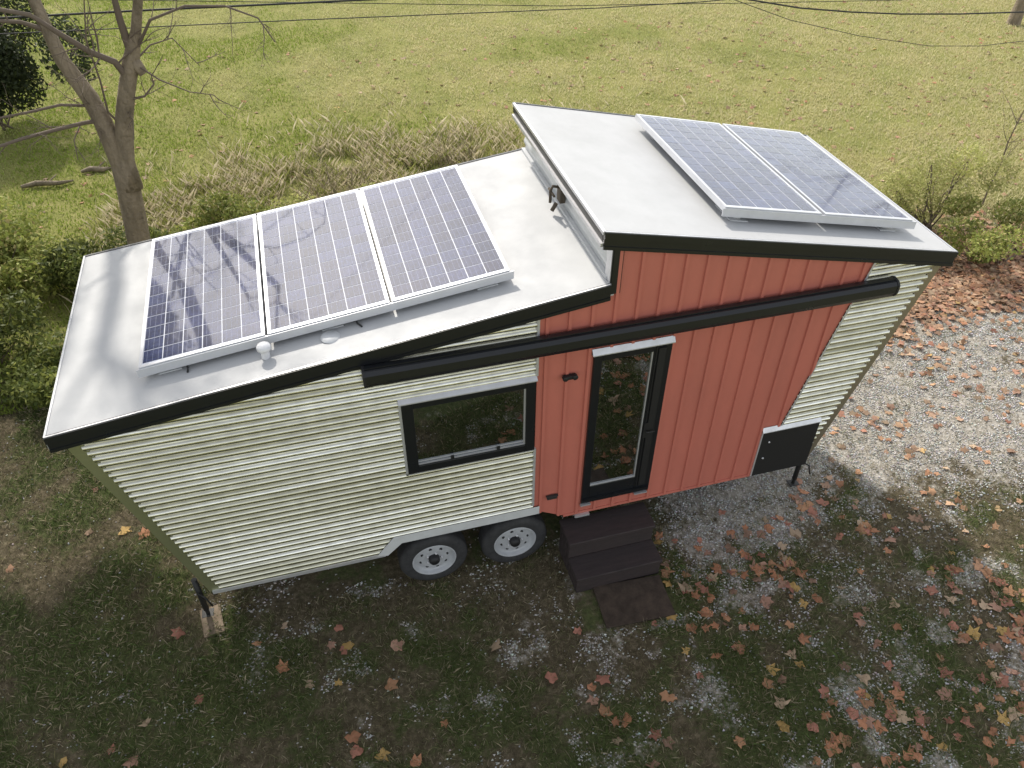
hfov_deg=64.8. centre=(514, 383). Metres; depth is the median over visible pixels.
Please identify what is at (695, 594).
fallen leaf
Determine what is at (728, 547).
fallen leaf
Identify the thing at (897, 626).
fallen leaf
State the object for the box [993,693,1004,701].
fallen leaf
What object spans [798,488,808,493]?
fallen leaf
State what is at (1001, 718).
fallen leaf
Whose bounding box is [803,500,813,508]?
fallen leaf
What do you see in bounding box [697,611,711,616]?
fallen leaf
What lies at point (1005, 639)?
fallen leaf
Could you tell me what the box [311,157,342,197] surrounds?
weed stalks
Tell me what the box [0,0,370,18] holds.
overhead cable
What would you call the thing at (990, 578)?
fallen leaf
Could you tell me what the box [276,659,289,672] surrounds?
fallen leaf
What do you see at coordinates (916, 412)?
gravel
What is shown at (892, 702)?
fallen leaf
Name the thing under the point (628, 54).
lawn grass
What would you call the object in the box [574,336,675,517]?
door
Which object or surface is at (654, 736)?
fallen leaf
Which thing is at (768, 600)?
fallen leaf
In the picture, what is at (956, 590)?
fallen leaf
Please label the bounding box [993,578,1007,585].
fallen leaf
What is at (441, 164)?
weed stalks
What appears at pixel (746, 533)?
fallen leaf
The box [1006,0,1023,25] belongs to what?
tree
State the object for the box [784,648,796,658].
fallen leaf
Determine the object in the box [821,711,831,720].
fallen leaf
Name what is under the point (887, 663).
fallen leaf
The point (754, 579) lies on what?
fallen leaf
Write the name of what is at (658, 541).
fallen leaf
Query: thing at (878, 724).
fallen leaf
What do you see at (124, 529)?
fallen leaf
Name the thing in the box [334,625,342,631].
fallen leaf
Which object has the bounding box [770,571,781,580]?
fallen leaf
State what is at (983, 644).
fallen leaf
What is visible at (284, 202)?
bush
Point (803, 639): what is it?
fallen leaf
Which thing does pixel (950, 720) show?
fallen leaf
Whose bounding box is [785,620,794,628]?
fallen leaf
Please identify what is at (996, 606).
fallen leaf
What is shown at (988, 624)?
fallen leaf
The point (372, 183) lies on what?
bush
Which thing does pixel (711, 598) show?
fallen leaf
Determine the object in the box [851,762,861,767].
fallen leaf
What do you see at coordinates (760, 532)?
fallen leaf
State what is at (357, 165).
weed stalks
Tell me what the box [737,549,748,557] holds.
fallen leaf
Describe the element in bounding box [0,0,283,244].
bare tree
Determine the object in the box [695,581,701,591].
fallen leaf
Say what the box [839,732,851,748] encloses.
fallen leaf
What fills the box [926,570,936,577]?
fallen leaf
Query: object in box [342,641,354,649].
fallen leaf
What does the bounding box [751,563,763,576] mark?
fallen leaf
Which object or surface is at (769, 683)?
fallen leaf
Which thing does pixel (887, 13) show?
overhead cable
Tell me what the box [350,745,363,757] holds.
fallen leaf
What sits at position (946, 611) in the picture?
fallen leaf
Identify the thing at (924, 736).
fallen leaf
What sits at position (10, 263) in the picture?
bush
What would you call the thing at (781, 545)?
fallen leaf
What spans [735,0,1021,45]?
overhead cable
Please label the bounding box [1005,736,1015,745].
fallen leaf
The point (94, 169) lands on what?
fallen branch
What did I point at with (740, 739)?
fallen leaf
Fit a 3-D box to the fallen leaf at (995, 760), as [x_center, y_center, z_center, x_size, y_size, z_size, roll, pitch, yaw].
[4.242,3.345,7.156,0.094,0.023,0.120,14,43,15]
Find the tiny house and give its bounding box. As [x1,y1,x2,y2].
[43,102,958,593]
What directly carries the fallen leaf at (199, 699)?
on the ground at (326, 584)
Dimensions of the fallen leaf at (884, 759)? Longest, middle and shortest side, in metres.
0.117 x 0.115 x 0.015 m
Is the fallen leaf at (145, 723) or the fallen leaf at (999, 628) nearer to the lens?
the fallen leaf at (145, 723)
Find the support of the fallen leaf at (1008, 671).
on the ground at (326, 584)
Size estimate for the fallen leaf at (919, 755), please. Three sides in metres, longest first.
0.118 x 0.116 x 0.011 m
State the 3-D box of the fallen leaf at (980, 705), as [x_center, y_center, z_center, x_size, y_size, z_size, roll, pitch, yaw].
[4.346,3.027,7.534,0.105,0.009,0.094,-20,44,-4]
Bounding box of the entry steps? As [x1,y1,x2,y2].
[559,502,662,592]
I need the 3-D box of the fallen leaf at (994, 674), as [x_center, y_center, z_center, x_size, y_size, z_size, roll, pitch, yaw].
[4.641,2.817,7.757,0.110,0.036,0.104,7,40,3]
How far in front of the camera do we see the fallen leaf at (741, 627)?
8.15 m
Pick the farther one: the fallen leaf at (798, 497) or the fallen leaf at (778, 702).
the fallen leaf at (798, 497)
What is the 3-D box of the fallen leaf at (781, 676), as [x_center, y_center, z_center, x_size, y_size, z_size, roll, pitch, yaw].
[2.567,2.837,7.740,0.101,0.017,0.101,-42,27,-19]
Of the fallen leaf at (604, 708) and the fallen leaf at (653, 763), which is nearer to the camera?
the fallen leaf at (653, 763)
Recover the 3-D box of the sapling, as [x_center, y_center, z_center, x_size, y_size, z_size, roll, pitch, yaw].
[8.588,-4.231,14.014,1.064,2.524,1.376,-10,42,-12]
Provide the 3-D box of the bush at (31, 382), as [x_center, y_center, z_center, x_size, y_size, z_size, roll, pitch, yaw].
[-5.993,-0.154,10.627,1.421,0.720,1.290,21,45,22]
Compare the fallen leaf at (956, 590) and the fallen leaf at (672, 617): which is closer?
the fallen leaf at (672, 617)
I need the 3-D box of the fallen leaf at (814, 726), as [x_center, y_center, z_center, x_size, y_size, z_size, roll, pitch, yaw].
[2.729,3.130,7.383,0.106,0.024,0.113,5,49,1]
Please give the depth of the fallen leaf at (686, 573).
8.65 m
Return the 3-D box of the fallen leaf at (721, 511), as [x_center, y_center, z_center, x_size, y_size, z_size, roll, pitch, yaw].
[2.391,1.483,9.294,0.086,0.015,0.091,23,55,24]
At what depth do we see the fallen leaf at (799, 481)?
9.64 m
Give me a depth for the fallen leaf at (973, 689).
7.67 m
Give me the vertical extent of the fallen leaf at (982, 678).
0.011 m
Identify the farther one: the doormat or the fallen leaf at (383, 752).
the doormat
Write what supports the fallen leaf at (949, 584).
on the ground at (326, 584)
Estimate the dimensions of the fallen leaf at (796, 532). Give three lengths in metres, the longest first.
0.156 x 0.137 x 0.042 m
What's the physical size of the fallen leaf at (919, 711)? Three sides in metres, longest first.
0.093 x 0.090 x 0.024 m
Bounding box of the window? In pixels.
[397,375,537,475]
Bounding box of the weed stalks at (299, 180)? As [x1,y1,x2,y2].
[273,152,325,203]
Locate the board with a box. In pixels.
[200,604,224,637]
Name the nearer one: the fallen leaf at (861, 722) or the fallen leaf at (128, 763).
the fallen leaf at (128, 763)
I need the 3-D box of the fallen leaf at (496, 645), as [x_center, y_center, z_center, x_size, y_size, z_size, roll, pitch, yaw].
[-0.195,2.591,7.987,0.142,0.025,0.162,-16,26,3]
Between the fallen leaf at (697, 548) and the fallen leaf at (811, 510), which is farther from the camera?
the fallen leaf at (811, 510)
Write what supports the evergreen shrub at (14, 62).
on the ground at (326, 584)
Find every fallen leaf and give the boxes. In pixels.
[59,756,66,767]
[107,743,115,754]
[118,526,130,534]
[123,755,137,767]
[138,527,149,539]
[139,718,150,726]
[170,628,184,638]
[195,694,203,703]
[252,641,261,645]
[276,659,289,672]
[280,622,287,628]
[305,680,314,687]
[327,641,334,649]
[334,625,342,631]
[335,678,341,685]
[339,646,346,653]
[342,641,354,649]
[344,730,360,743]
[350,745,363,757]
[374,748,390,760]
[384,677,397,690]
[390,639,403,650]
[410,753,421,766]
[441,719,447,727]
[490,638,500,650]
[545,671,557,683]
[573,627,581,634]
[585,695,598,704]
[587,683,596,690]
[595,675,610,684]
[599,703,612,716]
[611,717,620,725]
[612,737,622,745]
[622,712,631,727]
[645,759,660,767]
[648,727,661,741]
[654,531,662,539]
[654,539,662,544]
[660,558,669,566]
[660,690,669,701]
[661,566,674,577]
[662,736,674,750]
[663,580,671,586]
[666,615,677,620]
[668,694,676,702]
[678,582,693,591]
[681,647,689,654]
[682,571,690,576]
[686,623,697,633]
[691,590,699,599]
[694,545,702,551]
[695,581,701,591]
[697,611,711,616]
[699,585,708,593]
[700,607,712,616]
[701,624,710,632]
[704,549,710,554]
[707,593,714,602]
[708,572,717,581]
[709,621,718,629]
[710,563,721,573]
[711,653,722,658]
[718,509,725,515]
[724,543,735,552]
[726,530,734,535]
[728,587,736,594]
[734,640,745,654]
[734,736,745,747]
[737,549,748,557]
[739,624,747,630]
[740,571,748,578]
[743,529,752,538]
[748,622,758,630]
[749,560,761,570]
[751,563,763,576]
[751,576,761,581]
[756,530,765,538]
[759,562,766,570]
[760,594,773,605]
[761,598,771,608]
[762,677,774,688]
[764,524,774,532]
[766,663,780,675]
[768,560,775,566]
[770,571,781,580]
[774,563,786,570]
[774,696,790,708]
[776,720,789,732]
[777,542,786,550]
[778,551,787,561]
[778,579,790,590]
[778,674,785,684]
[784,581,793,592]
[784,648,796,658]
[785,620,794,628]
[786,557,795,566]
[789,582,800,591]
[790,527,800,537]
[792,494,802,501]
[794,661,804,667]
[796,503,808,511]
[797,478,802,487]
[797,569,807,578]
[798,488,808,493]
[798,598,808,608]
[798,633,810,644]
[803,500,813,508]
[807,505,817,515]
[807,720,818,731]
[812,594,822,602]
[813,756,822,764]
[814,518,820,525]
[816,498,828,505]
[818,683,829,698]
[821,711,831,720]
[824,738,841,757]
[827,698,837,706]
[830,731,841,744]
[835,533,843,539]
[839,661,850,671]
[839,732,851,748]
[846,707,858,719]
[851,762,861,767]
[853,612,863,618]
[855,523,867,534]
[855,687,865,697]
[856,618,865,627]
[856,673,870,685]
[857,516,868,526]
[857,698,874,708]
[857,717,866,729]
[859,713,874,729]
[862,520,870,527]
[866,525,879,532]
[872,720,887,734]
[873,639,882,648]
[881,756,891,767]
[882,660,893,670]
[883,546,890,553]
[885,536,895,541]
[885,699,896,705]
[885,710,896,721]
[887,705,898,715]
[889,597,899,607]
[889,685,904,702]
[890,751,901,763]
[892,622,901,629]
[892,681,900,690]
[897,710,913,723]
[902,749,912,760]
[910,751,922,762]
[912,743,922,752]
[913,711,925,728]
[914,706,924,714]
[920,729,933,741]
[923,585,938,594]
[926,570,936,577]
[935,686,951,701]
[937,742,946,750]
[938,606,949,616]
[938,667,953,680]
[943,717,953,723]
[944,596,956,603]
[947,581,957,588]
[948,620,959,630]
[950,564,963,571]
[952,588,962,594]
[954,638,965,643]
[954,733,962,742]
[958,631,972,642]
[960,716,974,727]
[966,625,980,640]
[971,687,978,693]
[973,615,982,624]
[975,703,985,712]
[977,672,989,683]
[979,599,993,609]
[979,641,987,648]
[982,566,991,574]
[982,736,994,748]
[985,659,994,668]
[986,574,996,582]
[986,622,994,628]
[986,753,997,766]
[988,600,1002,611]
[988,727,998,735]
[989,643,1003,653]
[990,672,1001,680]
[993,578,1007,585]
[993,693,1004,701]
[994,675,1008,687]
[996,626,1007,635]
[997,711,1010,725]
[999,596,1013,606]
[999,635,1011,643]
[1003,585,1017,596]
[1004,626,1016,638]
[1005,666,1016,673]
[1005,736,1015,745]
[1006,707,1023,721]
[1012,623,1023,636]
[1012,627,1021,636]
[1015,615,1023,626]
[1015,636,1023,644]
[1015,701,1023,713]
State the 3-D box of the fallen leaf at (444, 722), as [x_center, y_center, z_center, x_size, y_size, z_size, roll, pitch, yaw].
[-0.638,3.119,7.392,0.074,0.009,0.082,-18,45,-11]
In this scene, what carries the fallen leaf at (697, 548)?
on the ground at (326, 584)
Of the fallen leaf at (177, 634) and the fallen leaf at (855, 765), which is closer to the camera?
the fallen leaf at (855, 765)
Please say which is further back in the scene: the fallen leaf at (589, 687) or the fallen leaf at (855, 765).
the fallen leaf at (589, 687)
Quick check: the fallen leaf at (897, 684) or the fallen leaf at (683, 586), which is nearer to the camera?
the fallen leaf at (897, 684)
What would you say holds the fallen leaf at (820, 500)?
on the ground at (326, 584)
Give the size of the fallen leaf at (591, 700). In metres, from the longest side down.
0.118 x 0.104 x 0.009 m
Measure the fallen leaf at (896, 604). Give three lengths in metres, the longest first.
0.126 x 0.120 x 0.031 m
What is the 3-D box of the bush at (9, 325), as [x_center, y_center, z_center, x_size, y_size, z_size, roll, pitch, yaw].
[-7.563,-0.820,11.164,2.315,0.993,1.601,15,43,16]
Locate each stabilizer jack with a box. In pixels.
[191,578,213,617]
[786,463,809,486]
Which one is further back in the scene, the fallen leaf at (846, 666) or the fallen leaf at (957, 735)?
the fallen leaf at (846, 666)
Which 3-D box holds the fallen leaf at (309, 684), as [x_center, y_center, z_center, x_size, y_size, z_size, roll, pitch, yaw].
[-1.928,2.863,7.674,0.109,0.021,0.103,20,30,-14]
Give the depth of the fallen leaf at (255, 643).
7.99 m
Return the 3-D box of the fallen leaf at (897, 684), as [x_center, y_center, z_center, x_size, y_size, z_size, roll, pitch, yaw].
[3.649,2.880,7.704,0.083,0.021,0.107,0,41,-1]
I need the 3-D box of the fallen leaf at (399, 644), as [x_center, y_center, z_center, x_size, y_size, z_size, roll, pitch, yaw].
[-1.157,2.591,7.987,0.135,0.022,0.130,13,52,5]
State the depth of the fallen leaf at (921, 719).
7.44 m
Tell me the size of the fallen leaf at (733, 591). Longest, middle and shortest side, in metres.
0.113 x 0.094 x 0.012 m
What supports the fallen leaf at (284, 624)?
on the ground at (326, 584)
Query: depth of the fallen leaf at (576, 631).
8.13 m
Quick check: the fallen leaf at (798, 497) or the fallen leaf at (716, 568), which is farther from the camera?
the fallen leaf at (798, 497)
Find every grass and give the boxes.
[0,0,1023,415]
[0,268,1023,767]
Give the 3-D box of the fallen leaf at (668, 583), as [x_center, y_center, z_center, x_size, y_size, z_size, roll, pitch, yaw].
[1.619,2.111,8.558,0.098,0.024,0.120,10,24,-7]
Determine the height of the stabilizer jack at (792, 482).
0.578 m
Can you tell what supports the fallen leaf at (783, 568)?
on the ground at (326, 584)
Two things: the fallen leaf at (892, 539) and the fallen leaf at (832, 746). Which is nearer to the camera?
the fallen leaf at (832, 746)
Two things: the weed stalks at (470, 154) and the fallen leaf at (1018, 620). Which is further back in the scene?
the weed stalks at (470, 154)
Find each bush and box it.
[0,195,73,301]
[0,288,52,363]
[0,329,66,407]
[30,222,168,295]
[150,190,273,238]
[268,191,320,208]
[355,177,401,188]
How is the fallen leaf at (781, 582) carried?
on the ground at (326, 584)
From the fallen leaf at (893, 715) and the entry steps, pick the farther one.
the entry steps
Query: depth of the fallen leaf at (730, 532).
9.08 m
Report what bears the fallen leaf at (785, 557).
on the ground at (326, 584)
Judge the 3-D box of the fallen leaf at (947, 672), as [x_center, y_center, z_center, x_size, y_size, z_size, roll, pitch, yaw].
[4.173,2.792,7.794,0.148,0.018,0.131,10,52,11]
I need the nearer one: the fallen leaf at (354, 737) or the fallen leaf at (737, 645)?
the fallen leaf at (354, 737)
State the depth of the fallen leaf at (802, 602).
8.39 m
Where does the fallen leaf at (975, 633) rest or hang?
on the ground at (326, 584)
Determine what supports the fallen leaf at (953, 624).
on the ground at (326, 584)
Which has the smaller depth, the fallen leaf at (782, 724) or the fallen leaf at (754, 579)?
the fallen leaf at (782, 724)
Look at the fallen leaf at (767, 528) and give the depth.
9.11 m
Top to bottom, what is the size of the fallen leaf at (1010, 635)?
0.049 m
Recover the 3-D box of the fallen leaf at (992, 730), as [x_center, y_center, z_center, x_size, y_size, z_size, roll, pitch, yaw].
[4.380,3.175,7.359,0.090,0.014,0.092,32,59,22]
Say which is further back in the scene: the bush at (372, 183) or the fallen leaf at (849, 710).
the bush at (372, 183)
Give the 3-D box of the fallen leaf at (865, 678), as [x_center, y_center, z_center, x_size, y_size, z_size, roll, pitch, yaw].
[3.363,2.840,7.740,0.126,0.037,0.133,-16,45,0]
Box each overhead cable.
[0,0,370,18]
[0,0,720,34]
[125,0,891,5]
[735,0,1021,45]
[749,0,1023,14]
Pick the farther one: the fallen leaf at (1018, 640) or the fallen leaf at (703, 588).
the fallen leaf at (703, 588)
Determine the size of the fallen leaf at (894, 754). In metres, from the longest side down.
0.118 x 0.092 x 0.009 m
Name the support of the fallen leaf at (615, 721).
on the ground at (326, 584)
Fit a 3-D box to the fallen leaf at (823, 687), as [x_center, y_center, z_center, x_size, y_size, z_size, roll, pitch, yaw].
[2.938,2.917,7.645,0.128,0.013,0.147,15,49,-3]
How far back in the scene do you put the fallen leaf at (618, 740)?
7.28 m
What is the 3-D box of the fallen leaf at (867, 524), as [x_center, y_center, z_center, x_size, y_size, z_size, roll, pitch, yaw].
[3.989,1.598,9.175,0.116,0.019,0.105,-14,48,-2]
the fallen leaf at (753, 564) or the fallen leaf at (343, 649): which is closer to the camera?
the fallen leaf at (343, 649)
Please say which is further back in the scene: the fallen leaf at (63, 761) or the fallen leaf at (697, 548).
the fallen leaf at (697, 548)
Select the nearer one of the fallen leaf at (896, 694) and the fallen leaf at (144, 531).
the fallen leaf at (896, 694)
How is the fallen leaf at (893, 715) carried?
on the ground at (326, 584)
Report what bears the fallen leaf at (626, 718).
on the ground at (326, 584)
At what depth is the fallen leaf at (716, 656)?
7.94 m
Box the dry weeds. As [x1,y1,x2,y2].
[59,71,779,315]
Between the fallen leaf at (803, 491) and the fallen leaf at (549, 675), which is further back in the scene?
the fallen leaf at (803, 491)
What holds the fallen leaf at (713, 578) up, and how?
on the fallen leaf
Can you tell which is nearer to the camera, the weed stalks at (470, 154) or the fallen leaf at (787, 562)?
the fallen leaf at (787, 562)
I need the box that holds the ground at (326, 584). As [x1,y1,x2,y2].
[0,0,1023,767]
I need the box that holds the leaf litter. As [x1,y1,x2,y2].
[6,0,1023,572]
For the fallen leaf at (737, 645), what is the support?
on the ground at (326, 584)
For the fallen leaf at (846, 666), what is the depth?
7.85 m
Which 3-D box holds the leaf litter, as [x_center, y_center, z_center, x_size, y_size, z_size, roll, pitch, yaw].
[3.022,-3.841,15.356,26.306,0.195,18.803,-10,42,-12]
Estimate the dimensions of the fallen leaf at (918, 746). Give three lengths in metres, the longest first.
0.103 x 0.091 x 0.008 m
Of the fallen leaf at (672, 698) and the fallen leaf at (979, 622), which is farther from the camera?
the fallen leaf at (979, 622)
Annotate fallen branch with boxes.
[20,174,73,187]
[80,160,110,172]
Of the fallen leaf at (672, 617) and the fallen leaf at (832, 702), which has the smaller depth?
the fallen leaf at (832, 702)
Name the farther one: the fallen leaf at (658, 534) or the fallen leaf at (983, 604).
the fallen leaf at (658, 534)
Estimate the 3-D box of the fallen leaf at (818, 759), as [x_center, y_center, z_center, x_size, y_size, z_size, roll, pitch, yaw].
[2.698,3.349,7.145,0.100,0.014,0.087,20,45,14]
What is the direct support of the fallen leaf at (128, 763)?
on the ground at (326, 584)
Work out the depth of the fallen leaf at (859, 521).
9.19 m
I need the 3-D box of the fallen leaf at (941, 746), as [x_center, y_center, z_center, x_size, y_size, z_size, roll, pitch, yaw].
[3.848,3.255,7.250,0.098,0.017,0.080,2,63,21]
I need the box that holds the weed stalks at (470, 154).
[434,114,501,164]
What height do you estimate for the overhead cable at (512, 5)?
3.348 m
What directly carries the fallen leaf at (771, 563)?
on the ground at (326, 584)
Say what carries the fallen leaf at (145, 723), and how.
on the ground at (326, 584)
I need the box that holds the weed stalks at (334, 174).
[309,130,358,193]
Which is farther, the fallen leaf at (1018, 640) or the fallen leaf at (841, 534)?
the fallen leaf at (841, 534)
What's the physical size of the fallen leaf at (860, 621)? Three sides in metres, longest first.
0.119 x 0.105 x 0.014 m
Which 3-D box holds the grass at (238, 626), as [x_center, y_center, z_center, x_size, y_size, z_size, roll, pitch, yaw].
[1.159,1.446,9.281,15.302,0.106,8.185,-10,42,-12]
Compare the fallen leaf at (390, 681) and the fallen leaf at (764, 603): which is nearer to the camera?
the fallen leaf at (390, 681)
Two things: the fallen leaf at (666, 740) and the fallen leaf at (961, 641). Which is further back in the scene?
the fallen leaf at (961, 641)
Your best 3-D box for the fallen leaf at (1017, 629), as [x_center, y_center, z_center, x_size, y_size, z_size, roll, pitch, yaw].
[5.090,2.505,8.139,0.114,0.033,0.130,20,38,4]
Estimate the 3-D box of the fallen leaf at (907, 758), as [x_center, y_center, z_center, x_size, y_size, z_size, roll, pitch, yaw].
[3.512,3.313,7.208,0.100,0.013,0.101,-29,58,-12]
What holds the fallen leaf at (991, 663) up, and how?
on the ground at (326, 584)
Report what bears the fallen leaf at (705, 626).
on the ground at (326, 584)
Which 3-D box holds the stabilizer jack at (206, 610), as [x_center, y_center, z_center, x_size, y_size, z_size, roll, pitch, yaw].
[-3.093,2.142,8.039,0.168,0.578,0.159,-10,42,-12]
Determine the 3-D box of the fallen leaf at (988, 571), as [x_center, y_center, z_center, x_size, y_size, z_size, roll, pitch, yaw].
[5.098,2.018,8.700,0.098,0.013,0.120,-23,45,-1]
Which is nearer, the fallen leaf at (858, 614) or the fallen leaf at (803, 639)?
the fallen leaf at (803, 639)
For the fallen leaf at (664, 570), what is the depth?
8.66 m
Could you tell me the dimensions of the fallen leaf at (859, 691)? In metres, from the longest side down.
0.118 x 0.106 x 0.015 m
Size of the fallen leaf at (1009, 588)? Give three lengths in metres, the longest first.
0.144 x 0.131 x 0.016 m
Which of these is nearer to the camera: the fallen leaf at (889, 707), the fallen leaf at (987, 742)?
the fallen leaf at (987, 742)
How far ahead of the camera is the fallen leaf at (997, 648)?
8.01 m
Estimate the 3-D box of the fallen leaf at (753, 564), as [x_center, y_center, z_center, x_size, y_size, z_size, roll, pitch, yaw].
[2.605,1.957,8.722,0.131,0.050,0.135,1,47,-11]
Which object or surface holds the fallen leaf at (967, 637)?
on the ground at (326, 584)
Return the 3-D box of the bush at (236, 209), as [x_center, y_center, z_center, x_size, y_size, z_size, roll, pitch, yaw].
[-4.843,-2.580,13.129,2.306,1.093,1.093,-10,42,-12]
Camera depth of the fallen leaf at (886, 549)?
8.90 m
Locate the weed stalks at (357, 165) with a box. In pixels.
[331,125,375,187]
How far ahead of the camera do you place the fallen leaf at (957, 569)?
8.71 m
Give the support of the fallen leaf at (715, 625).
on the ground at (326, 584)
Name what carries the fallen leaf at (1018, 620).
on the ground at (326, 584)
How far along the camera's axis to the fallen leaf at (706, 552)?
8.87 m
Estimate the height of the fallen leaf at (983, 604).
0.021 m
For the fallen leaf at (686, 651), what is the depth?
7.97 m
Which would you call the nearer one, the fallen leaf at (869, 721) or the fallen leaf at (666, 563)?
the fallen leaf at (869, 721)
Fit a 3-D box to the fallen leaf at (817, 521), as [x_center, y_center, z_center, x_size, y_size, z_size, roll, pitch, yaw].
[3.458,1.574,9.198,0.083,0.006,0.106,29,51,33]
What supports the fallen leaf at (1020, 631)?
on the ground at (326, 584)
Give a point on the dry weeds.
(162, 212)
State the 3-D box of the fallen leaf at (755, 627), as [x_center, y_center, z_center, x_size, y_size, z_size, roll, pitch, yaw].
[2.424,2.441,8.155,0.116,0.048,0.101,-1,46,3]
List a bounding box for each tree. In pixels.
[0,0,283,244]
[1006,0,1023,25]
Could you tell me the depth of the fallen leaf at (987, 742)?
7.29 m
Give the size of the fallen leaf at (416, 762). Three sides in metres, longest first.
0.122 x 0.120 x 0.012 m
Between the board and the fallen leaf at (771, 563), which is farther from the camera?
the fallen leaf at (771, 563)
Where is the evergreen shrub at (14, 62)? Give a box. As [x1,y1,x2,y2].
[0,0,100,129]
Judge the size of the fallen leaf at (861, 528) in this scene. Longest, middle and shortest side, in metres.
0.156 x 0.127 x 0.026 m
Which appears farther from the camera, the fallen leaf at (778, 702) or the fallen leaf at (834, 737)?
the fallen leaf at (778, 702)
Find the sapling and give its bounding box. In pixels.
[982,53,1023,203]
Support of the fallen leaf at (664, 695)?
on the ground at (326, 584)
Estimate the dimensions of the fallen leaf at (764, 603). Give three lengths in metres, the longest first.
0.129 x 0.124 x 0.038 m
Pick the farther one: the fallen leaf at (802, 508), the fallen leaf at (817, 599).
the fallen leaf at (802, 508)
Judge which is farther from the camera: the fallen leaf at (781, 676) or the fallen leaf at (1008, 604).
the fallen leaf at (1008, 604)
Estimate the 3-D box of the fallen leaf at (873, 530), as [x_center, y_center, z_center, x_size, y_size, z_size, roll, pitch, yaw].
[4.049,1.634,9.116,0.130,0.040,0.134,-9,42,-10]
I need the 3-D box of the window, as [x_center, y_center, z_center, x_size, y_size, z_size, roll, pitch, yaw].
[-0.400,0.366,7.226,1.226,0.931,0.115,-10,42,-12]
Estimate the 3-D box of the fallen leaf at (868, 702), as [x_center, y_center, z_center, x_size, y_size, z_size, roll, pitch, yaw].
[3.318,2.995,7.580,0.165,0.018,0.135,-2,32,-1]
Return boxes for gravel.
[0,222,1023,767]
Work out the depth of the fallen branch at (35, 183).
15.12 m
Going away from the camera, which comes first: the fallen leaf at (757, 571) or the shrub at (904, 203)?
the fallen leaf at (757, 571)
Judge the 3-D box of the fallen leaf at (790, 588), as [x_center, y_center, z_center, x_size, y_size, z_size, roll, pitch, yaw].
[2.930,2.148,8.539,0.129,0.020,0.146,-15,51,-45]
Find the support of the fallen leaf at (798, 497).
on the ground at (326, 584)
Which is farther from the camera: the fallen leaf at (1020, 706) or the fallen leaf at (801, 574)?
the fallen leaf at (801, 574)
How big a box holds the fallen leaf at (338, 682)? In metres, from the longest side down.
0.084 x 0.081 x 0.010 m
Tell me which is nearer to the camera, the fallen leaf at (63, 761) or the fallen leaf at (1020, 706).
the fallen leaf at (63, 761)
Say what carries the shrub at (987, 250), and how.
on the ground at (326, 584)
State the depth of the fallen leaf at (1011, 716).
7.47 m
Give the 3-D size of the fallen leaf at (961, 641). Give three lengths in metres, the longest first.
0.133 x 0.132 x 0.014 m
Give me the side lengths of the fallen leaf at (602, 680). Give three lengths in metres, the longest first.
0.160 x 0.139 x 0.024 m
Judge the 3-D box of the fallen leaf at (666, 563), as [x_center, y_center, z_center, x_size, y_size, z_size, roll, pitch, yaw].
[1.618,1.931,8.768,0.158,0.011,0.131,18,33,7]
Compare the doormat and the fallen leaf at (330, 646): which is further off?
the doormat
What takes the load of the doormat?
on the ground at (326, 584)
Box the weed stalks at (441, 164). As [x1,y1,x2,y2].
[425,127,469,167]
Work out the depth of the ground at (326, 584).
8.71 m
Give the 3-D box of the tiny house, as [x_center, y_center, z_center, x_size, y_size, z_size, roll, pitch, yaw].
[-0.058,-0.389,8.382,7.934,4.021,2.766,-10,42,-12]
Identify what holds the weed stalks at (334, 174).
on the ground at (326, 584)
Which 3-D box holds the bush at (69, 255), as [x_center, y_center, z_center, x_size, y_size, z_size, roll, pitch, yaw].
[-6.338,-1.896,12.488,2.100,0.886,1.223,-10,42,-12]
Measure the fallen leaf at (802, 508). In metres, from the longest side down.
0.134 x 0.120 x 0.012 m
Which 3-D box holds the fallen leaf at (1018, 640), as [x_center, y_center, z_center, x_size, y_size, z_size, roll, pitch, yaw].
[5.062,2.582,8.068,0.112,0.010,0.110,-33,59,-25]
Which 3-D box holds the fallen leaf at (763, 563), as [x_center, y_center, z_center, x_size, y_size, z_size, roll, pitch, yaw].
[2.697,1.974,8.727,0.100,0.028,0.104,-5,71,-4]
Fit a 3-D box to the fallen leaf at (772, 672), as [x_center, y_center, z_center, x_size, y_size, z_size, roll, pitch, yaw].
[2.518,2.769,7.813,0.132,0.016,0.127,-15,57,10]
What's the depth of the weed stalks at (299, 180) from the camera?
13.90 m
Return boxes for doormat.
[593,575,675,627]
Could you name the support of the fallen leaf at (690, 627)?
on the ground at (326, 584)
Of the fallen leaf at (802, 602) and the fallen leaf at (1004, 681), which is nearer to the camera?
the fallen leaf at (1004, 681)
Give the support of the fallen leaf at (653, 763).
on the ground at (326, 584)
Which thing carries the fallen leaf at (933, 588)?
on the ground at (326, 584)
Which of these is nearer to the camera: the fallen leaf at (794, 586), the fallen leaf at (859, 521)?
the fallen leaf at (794, 586)
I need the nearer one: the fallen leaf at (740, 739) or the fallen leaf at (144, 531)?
the fallen leaf at (740, 739)
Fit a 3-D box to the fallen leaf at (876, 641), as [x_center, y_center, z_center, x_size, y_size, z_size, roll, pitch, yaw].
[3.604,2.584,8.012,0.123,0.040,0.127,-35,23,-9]
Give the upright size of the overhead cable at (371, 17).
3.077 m
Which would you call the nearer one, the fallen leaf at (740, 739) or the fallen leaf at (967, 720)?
the fallen leaf at (740, 739)
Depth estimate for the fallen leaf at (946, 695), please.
7.63 m
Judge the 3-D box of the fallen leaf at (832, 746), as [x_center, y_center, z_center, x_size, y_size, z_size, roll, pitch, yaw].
[2.854,3.259,7.258,0.145,0.011,0.161,-16,44,-10]
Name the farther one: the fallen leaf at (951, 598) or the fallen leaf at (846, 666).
the fallen leaf at (951, 598)

